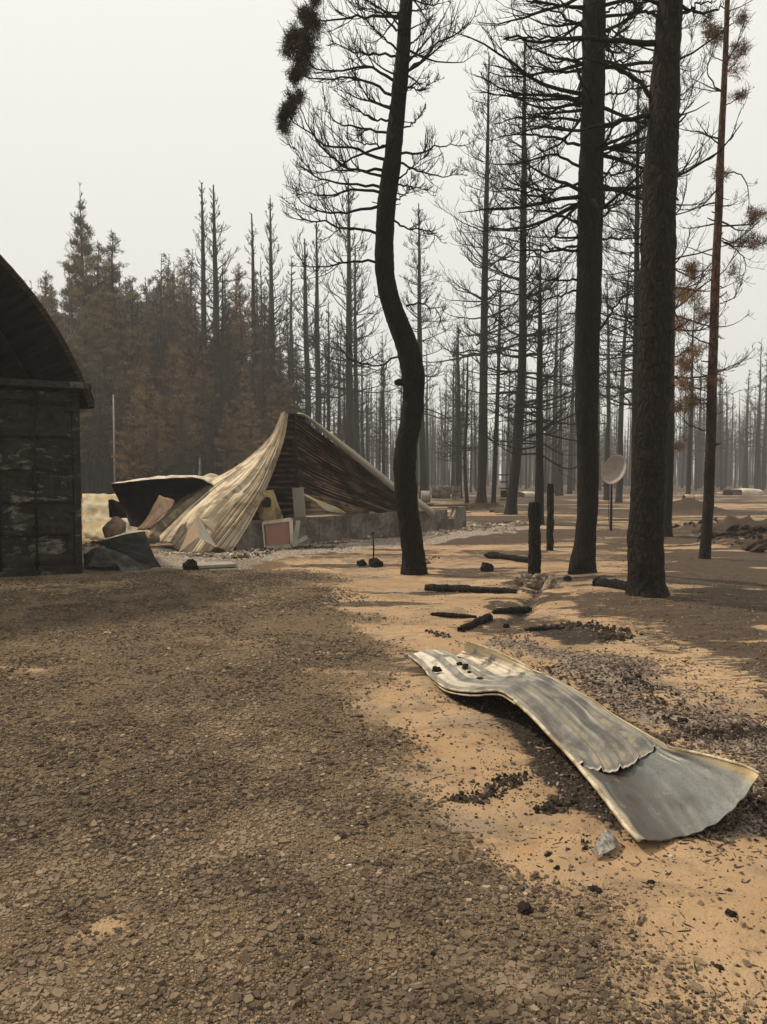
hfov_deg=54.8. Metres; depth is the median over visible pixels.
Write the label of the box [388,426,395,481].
burnt pine
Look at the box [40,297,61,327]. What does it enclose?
needled pine
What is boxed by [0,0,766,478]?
sky
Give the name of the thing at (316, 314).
bare pine
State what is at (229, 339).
needled pine
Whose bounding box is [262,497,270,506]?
charred knot
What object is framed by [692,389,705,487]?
burnt pine
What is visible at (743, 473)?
burnt pine
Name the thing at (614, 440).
burnt pine
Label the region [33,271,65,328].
needled pine
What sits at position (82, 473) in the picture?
needled pine
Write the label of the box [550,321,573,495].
burnt pine
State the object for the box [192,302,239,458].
needled pine
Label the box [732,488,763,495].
wreck shell
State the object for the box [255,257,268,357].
burnt pine
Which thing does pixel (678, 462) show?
burnt pine
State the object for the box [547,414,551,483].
burnt pine
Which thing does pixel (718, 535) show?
earth clod
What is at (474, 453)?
burnt pine
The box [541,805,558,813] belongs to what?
charcoal lump
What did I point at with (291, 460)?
collapsed shed
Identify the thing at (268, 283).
burnt pine
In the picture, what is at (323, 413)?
burnt pine
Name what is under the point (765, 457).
burnt pine
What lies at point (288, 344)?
needled pine
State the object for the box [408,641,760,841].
crumpled sheet
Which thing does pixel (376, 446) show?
burnt pine
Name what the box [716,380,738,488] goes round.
burnt pine
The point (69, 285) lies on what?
burnt pine
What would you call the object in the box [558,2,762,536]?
sooty pine
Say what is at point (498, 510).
sheet heap
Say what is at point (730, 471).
burnt pine
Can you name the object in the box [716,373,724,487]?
burnt pine
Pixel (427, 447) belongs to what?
burnt pine
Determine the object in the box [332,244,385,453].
bare pine
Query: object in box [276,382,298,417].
needled pine
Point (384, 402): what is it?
burnt pine
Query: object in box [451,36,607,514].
leaning pine
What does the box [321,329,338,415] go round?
burnt pine
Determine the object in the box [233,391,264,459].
needled pine
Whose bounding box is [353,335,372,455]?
burnt pine
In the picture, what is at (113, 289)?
needled pine
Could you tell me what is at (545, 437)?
burnt pine
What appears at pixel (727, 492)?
burnt crate
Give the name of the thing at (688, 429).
burnt pine
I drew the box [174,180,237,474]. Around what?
bare pine
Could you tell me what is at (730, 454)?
burnt pine
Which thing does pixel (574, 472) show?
burnt pine
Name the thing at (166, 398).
needled pine
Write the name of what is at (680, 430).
burnt pine
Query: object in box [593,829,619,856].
grey stone
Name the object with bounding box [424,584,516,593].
burnt log
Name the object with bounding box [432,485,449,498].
steel tank
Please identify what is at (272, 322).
bare pine
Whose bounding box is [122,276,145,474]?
needled pine
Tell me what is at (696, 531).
earth clod
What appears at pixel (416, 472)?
burnt pine
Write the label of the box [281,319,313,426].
burnt pine
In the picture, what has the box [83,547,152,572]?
metal sheet
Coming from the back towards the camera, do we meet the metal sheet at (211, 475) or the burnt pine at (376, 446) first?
the burnt pine at (376, 446)
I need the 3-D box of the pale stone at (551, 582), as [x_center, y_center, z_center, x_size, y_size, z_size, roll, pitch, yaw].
[2.160,0.904,9.517,0.205,0.171,0.306,-1,3,-24]
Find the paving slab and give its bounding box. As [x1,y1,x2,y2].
[197,561,235,568]
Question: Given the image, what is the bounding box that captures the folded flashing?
[179,515,215,551]
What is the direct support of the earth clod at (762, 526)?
on the ground
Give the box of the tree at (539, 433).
[465,241,625,524]
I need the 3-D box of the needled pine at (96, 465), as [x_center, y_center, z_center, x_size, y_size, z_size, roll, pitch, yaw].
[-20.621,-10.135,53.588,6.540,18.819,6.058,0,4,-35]
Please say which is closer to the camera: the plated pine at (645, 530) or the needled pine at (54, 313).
the plated pine at (645, 530)
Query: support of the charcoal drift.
on the ground
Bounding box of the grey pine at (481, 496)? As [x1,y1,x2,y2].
[416,48,555,502]
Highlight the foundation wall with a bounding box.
[233,503,503,550]
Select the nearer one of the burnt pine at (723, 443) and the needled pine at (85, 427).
the needled pine at (85, 427)
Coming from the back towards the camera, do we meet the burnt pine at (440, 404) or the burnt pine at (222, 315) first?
the burnt pine at (440, 404)
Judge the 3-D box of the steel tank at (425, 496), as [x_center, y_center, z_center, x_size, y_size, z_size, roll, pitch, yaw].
[2.403,-0.881,42.246,0.509,0.739,0.739,0,3,0]
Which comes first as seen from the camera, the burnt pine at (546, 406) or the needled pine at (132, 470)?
the needled pine at (132, 470)
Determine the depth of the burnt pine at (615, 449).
98.67 m
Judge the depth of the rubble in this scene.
17.24 m
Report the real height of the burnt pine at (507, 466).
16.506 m
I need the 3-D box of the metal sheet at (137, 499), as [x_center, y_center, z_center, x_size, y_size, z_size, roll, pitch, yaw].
[-4.918,-0.178,16.621,2.242,1.219,0.949,-1,3,-21]
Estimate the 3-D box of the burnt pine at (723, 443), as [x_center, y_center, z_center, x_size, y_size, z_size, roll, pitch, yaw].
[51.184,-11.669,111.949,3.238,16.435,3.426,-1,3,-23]
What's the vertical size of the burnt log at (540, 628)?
0.050 m
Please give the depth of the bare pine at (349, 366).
47.40 m
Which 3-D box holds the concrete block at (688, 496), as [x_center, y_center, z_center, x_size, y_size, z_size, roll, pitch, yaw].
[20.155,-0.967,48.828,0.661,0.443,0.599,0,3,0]
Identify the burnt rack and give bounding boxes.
[498,474,509,499]
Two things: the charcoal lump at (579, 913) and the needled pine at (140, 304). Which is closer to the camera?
the charcoal lump at (579, 913)
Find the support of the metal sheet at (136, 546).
on the ground
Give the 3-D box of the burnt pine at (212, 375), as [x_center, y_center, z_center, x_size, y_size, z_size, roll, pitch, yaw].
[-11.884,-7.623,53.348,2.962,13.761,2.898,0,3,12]
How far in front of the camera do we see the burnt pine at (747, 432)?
83.62 m
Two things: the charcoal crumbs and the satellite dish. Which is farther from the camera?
the satellite dish
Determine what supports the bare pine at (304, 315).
on the ground
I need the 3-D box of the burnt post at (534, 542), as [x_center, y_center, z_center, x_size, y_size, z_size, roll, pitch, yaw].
[2.251,0.464,11.004,0.214,1.221,0.227,0,3,8]
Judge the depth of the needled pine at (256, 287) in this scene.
65.19 m
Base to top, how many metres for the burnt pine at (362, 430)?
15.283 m
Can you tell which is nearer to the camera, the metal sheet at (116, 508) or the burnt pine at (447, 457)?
the metal sheet at (116, 508)
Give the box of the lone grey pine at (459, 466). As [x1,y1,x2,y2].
[432,326,492,498]
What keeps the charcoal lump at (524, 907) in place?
on the ground
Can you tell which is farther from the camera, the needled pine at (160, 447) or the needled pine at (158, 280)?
the needled pine at (158, 280)
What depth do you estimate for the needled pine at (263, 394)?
51.61 m
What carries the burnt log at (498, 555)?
on the ground
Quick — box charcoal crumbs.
[292,556,766,1023]
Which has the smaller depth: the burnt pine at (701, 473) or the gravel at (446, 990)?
the gravel at (446, 990)
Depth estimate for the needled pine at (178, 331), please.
58.63 m
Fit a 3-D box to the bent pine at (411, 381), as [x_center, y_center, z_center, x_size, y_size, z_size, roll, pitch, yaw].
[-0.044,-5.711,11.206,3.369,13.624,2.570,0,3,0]
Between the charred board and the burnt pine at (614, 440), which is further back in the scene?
the burnt pine at (614, 440)
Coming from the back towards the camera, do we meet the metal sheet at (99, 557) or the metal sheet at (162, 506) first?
the metal sheet at (162, 506)
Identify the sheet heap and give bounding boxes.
[489,509,504,512]
[518,491,534,497]
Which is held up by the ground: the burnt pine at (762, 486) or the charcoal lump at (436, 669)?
the burnt pine at (762, 486)
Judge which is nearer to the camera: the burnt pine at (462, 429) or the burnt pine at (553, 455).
the burnt pine at (553, 455)
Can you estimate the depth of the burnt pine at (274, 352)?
53.97 m
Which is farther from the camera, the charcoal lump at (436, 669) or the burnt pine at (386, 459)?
the burnt pine at (386, 459)
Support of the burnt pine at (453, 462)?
on the ground
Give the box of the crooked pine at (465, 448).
[436,357,478,502]
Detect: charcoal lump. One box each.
[432,666,441,671]
[517,900,533,914]
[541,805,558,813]
[563,575,571,580]
[576,911,584,917]
[588,884,601,893]
[647,879,654,884]
[713,964,724,969]
[724,908,737,917]
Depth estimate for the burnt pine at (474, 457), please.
94.52 m
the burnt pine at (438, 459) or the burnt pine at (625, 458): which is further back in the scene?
the burnt pine at (625, 458)
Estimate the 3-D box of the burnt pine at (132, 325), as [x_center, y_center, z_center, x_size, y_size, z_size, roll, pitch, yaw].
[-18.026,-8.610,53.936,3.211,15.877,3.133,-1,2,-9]
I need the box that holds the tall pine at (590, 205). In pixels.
[443,0,750,574]
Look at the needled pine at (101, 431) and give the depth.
46.62 m
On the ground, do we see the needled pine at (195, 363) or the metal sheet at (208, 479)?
the needled pine at (195, 363)
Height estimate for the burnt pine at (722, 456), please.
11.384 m
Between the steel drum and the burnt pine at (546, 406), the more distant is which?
the burnt pine at (546, 406)
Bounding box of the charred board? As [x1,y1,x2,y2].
[256,490,283,520]
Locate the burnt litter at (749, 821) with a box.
[424,578,766,859]
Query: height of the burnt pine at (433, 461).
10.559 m
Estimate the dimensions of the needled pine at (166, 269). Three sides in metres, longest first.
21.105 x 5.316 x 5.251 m
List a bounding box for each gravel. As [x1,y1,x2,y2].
[0,569,378,607]
[0,606,766,1023]
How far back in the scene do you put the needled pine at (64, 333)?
49.31 m
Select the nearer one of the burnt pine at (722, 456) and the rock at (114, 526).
the rock at (114, 526)
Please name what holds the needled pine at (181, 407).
on the ground
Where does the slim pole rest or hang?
on the ground
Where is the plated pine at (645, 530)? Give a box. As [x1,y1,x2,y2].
[487,0,724,597]
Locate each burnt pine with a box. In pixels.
[59,253,74,332]
[124,284,151,478]
[149,253,170,475]
[195,255,240,427]
[198,315,233,473]
[219,266,229,472]
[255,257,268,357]
[261,266,281,387]
[266,326,281,429]
[276,256,311,400]
[277,321,287,376]
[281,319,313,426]
[298,355,316,491]
[307,300,345,439]
[313,323,335,443]
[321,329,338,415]
[323,348,342,441]
[326,321,342,440]
[330,320,353,446]
[334,367,345,449]
[335,346,345,443]
[339,370,353,436]
[353,323,377,458]
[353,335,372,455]
[353,376,366,454]
[360,372,378,460]
[360,375,376,461]
[365,334,395,475]
[365,374,378,464]
[369,363,390,471]
[370,383,386,468]
[371,336,392,474]
[371,381,394,461]
[371,385,390,468]
[381,387,392,477]
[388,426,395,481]
[391,370,402,460]
[401,404,424,493]
[424,346,439,490]
[428,404,435,486]
[429,413,440,466]
[429,420,439,484]
[430,432,434,484]
[431,366,451,485]
[433,414,440,484]
[434,388,447,485]
[436,418,439,472]
[439,339,471,493]
[441,332,475,476]
[444,413,451,485]
[451,366,472,468]
[461,346,472,490]
[465,358,478,492]
[468,385,478,490]
[470,405,477,488]
[470,412,477,484]
[487,412,492,485]
[500,348,515,491]
[500,435,506,484]
[501,359,522,455]
[501,396,514,477]
[519,426,531,487]
[524,363,535,489]
[524,383,534,476]
[524,411,534,487]
[530,418,547,455]
[532,285,575,492]
[534,368,554,492]
[534,370,552,489]
[535,370,548,427]
[543,380,552,483]
[545,360,562,495]
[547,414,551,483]
[548,304,576,493]
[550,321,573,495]
[551,342,571,495]
[563,408,576,488]
[569,402,575,490]
[598,271,631,499]
[598,382,611,490]
[600,411,604,463]
[603,245,633,502]
[603,409,615,462]
[610,417,615,487]
[611,406,617,454]
[611,407,617,488]
[623,429,628,485]
[674,391,693,487]
[675,392,687,485]
[677,429,681,483]
[679,294,707,494]
[679,393,696,461]
[679,393,702,467]
[681,394,693,485]
[682,396,705,487]
[687,360,706,488]
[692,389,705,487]
[692,407,704,490]
[694,356,729,451]
[702,401,704,485]
[705,361,733,489]
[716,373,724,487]
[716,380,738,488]
[716,382,732,486]
[717,398,737,486]
[721,418,724,476]
[724,391,742,485]
[730,415,739,487]
[733,370,757,487]
[733,415,740,464]
[734,399,754,459]
[736,430,743,485]
[738,339,766,488]
[741,390,751,487]
[742,375,754,487]
[746,352,766,489]
[748,375,766,488]
[760,400,766,487]
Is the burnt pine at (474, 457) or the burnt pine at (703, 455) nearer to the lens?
the burnt pine at (474, 457)
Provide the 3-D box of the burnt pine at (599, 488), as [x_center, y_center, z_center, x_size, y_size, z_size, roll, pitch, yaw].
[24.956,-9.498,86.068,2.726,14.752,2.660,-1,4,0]
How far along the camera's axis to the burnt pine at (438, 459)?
108.12 m
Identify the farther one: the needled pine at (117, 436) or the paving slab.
the needled pine at (117, 436)
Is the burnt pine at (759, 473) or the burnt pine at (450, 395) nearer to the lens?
the burnt pine at (450, 395)
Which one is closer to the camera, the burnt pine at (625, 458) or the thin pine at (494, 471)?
the thin pine at (494, 471)
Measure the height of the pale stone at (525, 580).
0.199 m
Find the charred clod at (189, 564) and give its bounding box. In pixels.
[182,558,198,569]
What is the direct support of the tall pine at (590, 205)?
on the ground
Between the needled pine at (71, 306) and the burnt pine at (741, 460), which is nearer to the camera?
the needled pine at (71, 306)
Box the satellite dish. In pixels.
[601,455,626,530]
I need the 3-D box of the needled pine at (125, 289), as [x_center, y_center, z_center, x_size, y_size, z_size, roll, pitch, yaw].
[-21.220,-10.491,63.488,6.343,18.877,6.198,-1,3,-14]
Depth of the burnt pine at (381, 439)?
108.10 m
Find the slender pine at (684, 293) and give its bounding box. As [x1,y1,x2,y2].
[669,0,766,558]
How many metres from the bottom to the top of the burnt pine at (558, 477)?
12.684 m
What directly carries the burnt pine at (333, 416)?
on the ground
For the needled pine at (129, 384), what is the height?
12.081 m
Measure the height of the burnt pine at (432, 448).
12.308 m
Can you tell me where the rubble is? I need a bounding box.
[82,492,766,559]
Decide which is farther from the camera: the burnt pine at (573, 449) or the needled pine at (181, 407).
the burnt pine at (573, 449)
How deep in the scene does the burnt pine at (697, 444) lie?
100.55 m
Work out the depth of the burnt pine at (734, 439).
108.28 m
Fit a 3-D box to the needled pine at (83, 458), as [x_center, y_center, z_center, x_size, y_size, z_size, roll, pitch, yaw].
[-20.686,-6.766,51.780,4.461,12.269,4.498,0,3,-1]
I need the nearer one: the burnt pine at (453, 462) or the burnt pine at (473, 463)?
the burnt pine at (453, 462)
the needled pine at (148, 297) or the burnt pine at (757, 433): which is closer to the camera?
the needled pine at (148, 297)
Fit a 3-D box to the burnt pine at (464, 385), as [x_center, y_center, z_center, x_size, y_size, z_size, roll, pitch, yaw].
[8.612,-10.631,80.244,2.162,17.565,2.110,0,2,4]
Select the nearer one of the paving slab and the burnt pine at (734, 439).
the paving slab
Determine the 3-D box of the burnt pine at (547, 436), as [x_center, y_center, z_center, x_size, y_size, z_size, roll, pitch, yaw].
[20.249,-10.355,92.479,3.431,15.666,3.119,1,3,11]
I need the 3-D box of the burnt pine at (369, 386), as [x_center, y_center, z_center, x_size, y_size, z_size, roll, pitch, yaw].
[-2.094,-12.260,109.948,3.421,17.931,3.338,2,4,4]
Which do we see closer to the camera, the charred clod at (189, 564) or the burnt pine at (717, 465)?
the charred clod at (189, 564)
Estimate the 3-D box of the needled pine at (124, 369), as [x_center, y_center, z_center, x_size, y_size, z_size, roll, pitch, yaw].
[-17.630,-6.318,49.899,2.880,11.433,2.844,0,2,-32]
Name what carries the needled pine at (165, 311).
on the ground
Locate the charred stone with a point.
(361, 562)
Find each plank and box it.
[290,535,307,547]
[293,520,299,547]
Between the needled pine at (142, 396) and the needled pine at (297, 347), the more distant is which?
the needled pine at (297, 347)
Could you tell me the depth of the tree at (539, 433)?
23.13 m
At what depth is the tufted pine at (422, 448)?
46.43 m
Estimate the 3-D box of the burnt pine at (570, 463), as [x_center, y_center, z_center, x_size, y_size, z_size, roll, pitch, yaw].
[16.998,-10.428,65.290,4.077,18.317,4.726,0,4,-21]
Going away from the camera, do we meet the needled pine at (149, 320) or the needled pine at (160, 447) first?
the needled pine at (160, 447)
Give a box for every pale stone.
[514,573,538,588]
[532,572,545,583]
[541,575,561,589]
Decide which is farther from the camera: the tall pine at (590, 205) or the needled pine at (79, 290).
the needled pine at (79, 290)
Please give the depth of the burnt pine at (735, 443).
122.57 m
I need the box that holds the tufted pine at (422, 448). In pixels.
[376,203,470,499]
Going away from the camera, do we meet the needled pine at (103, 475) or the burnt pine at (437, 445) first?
the needled pine at (103, 475)
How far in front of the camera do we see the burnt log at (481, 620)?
7.42 m
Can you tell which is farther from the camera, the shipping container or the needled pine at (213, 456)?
the needled pine at (213, 456)
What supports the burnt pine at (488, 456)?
on the ground
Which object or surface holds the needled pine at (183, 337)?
on the ground
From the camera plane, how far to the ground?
4.47 m
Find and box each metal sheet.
[82,493,147,539]
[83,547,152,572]
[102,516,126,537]
[102,531,160,567]
[108,499,126,517]
[111,475,213,484]
[111,477,210,528]
[137,495,174,529]
[205,473,218,481]
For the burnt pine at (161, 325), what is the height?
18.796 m
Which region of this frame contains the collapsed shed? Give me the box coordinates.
[147,410,434,551]
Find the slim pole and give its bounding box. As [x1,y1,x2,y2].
[112,393,115,493]
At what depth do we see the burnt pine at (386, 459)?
110.53 m
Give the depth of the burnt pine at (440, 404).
109.33 m
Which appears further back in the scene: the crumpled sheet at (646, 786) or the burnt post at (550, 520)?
the burnt post at (550, 520)
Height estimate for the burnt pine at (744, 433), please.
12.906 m
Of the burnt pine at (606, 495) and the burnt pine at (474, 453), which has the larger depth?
the burnt pine at (474, 453)
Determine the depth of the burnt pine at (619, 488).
45.72 m
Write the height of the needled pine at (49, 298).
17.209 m
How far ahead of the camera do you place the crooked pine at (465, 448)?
36.57 m
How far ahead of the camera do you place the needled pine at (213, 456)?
47.68 m
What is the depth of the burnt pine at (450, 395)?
63.83 m
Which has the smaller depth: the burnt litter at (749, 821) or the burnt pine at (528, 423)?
the burnt litter at (749, 821)
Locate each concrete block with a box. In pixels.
[682,494,694,498]
[694,495,702,499]
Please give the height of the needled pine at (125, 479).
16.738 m
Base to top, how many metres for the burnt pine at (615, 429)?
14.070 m
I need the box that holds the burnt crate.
[723,489,732,494]
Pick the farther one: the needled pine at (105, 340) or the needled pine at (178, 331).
the needled pine at (178, 331)
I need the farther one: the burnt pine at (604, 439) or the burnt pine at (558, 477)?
the burnt pine at (604, 439)
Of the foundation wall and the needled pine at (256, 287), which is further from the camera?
the needled pine at (256, 287)
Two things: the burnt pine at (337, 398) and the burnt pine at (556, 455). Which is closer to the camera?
the burnt pine at (556, 455)
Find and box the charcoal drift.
[209,515,766,860]
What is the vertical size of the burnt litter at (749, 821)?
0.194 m
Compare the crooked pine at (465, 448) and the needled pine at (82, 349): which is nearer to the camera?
the crooked pine at (465, 448)
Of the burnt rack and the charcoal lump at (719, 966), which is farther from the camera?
the burnt rack
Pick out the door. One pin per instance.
(37, 527)
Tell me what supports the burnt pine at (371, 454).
on the ground
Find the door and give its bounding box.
[0,396,79,571]
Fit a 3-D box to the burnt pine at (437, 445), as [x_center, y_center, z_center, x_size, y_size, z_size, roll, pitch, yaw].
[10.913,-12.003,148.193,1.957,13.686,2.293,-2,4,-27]
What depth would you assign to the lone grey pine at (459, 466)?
51.66 m
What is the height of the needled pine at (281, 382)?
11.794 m
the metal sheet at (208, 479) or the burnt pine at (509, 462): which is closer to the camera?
the metal sheet at (208, 479)
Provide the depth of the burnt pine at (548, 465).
95.87 m
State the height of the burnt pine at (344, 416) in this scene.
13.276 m
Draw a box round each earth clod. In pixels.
[692,527,722,533]
[712,531,740,539]
[726,522,758,535]
[741,542,766,551]
[746,521,766,533]
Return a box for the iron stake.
[368,532,382,567]
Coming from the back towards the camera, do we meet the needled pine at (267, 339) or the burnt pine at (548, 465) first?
the burnt pine at (548, 465)
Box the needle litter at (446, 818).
[0,590,766,1023]
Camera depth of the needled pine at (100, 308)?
51.24 m
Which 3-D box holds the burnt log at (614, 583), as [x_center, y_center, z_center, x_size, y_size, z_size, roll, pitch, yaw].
[2.861,0.914,9.259,0.159,0.176,0.528,-2,3,-34]
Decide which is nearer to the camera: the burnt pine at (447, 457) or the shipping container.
the shipping container
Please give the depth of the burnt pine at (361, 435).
60.26 m
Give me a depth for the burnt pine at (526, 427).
90.80 m
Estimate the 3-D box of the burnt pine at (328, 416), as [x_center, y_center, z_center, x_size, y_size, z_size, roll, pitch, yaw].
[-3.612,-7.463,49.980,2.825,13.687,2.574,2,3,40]
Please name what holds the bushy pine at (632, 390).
on the ground
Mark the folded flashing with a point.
(197, 529)
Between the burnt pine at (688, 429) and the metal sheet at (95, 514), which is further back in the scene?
the burnt pine at (688, 429)
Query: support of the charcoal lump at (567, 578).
on the ground
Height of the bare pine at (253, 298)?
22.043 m
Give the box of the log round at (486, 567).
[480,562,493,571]
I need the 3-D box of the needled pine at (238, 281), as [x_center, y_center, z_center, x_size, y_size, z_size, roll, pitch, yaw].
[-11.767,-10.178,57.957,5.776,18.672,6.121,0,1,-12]
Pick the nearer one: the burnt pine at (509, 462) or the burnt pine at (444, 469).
the burnt pine at (509, 462)
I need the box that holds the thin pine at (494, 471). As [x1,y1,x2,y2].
[455,276,526,502]
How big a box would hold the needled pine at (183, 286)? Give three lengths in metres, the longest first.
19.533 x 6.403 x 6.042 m
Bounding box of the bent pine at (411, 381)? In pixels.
[271,0,486,575]
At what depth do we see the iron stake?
12.36 m
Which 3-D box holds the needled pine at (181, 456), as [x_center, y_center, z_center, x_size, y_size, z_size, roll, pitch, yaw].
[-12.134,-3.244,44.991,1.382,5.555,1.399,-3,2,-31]
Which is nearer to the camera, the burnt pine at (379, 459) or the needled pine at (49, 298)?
the needled pine at (49, 298)
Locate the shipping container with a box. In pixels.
[0,389,82,577]
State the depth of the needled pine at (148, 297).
61.08 m
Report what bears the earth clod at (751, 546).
on the ground
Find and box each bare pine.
[162,185,247,474]
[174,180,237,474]
[234,212,286,444]
[244,198,301,395]
[280,223,345,433]
[281,239,335,425]
[288,178,402,449]
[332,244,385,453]
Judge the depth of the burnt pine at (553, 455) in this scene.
69.52 m
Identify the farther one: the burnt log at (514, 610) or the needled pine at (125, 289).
the needled pine at (125, 289)
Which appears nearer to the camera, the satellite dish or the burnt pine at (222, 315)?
the satellite dish
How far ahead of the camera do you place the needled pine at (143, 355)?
54.39 m
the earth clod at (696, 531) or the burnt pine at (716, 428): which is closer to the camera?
the earth clod at (696, 531)
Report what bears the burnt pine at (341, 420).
on the ground
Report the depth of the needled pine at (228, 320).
61.40 m
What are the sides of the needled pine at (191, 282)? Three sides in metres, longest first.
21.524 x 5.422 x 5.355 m
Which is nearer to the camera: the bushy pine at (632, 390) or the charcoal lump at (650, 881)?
the charcoal lump at (650, 881)
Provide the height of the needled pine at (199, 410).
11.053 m
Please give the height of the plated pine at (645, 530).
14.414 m
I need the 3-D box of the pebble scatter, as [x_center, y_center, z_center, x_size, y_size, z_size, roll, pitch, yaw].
[-0.484,1.124,6.891,8.522,0.158,9.666,0,3,0]
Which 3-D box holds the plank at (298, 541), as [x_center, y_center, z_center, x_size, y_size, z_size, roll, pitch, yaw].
[-1.781,0.622,15.597,0.082,0.252,0.445,3,4,44]
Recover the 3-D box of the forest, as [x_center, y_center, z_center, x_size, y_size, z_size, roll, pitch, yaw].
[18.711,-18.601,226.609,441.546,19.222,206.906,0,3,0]
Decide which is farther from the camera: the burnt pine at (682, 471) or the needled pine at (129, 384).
the burnt pine at (682, 471)
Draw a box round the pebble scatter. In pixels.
[8,579,672,991]
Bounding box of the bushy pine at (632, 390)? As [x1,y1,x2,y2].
[561,77,695,471]
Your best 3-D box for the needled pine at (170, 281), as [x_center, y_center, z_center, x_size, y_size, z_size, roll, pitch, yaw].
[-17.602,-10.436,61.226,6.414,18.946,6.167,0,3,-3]
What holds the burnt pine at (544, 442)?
on the ground
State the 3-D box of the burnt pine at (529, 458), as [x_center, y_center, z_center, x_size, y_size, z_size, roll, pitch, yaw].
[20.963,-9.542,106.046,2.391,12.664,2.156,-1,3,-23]
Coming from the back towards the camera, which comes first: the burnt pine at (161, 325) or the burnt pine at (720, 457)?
the burnt pine at (720, 457)
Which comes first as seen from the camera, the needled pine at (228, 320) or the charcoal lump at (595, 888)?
the charcoal lump at (595, 888)
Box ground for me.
[0,479,766,1023]
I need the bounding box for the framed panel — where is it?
[262,518,293,548]
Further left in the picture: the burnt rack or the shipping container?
the shipping container
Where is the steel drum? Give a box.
[452,485,460,499]
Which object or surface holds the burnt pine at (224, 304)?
on the ground
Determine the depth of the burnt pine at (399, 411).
71.40 m
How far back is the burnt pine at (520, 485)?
105.69 m
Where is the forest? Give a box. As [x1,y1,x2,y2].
[172,377,766,485]
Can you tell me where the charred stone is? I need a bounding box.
[357,559,366,565]
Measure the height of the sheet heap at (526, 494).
0.525 m
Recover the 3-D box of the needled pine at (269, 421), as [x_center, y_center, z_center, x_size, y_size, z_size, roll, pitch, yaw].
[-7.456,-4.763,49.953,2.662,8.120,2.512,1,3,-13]
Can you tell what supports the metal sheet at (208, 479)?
on the metal sheet at (137, 499)
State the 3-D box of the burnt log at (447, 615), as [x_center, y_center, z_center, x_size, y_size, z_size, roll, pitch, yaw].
[0.745,1.107,7.900,0.507,0.066,0.058,1,3,19]
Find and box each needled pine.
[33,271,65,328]
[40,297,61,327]
[43,285,67,333]
[50,306,61,325]
[56,182,123,493]
[56,276,80,335]
[58,320,92,444]
[65,241,133,493]
[69,298,84,496]
[69,311,108,493]
[69,346,97,457]
[72,228,162,493]
[79,267,130,492]
[79,338,112,465]
[80,286,137,493]
[82,285,137,493]
[83,370,117,493]
[100,256,133,362]
[104,333,137,480]
[105,324,156,478]
[105,379,130,481]
[109,390,153,481]
[118,277,136,319]
[121,295,130,480]
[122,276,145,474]
[124,364,164,477]
[127,291,153,473]
[128,320,163,477]
[129,277,163,476]
[133,305,166,476]
[136,391,175,478]
[143,270,182,474]
[143,332,172,475]
[147,275,169,313]
[148,338,203,474]
[151,254,174,474]
[153,311,177,475]
[155,289,200,474]
[157,296,213,474]
[158,257,200,474]
[158,287,180,475]
[162,356,203,473]
[166,310,225,475]
[172,413,194,474]
[177,248,200,324]
[186,346,220,475]
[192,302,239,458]
[199,395,222,473]
[209,320,246,465]
[212,289,292,454]
[212,401,241,474]
[213,262,262,466]
[220,290,248,454]
[224,365,263,465]
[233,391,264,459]
[246,277,276,372]
[254,345,278,445]
[257,285,286,400]
[257,381,280,446]
[260,310,294,416]
[270,343,300,429]
[276,308,311,416]
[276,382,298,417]
[292,345,314,424]
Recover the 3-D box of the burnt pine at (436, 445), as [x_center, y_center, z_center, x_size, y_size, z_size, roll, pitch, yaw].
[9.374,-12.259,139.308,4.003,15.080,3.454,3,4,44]
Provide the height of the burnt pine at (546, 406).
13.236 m
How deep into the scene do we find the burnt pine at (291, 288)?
72.79 m
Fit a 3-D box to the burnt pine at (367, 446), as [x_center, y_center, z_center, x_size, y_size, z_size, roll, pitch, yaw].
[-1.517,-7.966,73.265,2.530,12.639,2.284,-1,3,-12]
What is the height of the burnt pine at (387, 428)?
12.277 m
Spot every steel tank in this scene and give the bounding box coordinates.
[421,490,429,502]
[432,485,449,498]
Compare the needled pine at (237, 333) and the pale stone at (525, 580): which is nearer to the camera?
the pale stone at (525, 580)
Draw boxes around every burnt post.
[528,502,541,575]
[546,484,553,550]
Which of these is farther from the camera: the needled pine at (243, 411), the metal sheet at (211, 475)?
the needled pine at (243, 411)
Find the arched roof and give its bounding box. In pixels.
[0,254,93,409]
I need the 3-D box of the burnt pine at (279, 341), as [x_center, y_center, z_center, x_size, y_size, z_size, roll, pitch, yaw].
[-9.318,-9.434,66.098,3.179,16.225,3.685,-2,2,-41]
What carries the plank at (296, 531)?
on the ground
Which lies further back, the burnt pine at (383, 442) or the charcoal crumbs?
the burnt pine at (383, 442)
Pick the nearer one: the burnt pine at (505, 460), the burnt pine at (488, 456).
the burnt pine at (488, 456)
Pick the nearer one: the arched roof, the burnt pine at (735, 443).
the arched roof
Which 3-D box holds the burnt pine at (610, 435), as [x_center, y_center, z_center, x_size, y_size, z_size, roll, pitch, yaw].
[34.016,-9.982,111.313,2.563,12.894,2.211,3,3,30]
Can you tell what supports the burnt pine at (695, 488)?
on the ground
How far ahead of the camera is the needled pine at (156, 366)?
51.30 m
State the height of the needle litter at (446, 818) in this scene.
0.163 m
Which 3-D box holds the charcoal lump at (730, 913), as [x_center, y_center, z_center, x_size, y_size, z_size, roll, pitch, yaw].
[1.194,1.377,2.537,0.038,0.021,0.046,-2,3,-30]
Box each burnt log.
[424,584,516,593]
[430,612,476,617]
[457,613,492,631]
[484,551,527,562]
[492,606,531,613]
[524,626,561,630]
[592,577,626,589]
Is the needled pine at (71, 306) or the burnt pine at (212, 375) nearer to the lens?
the burnt pine at (212, 375)
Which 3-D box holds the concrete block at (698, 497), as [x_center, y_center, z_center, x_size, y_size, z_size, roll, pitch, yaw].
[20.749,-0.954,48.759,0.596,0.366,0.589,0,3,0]

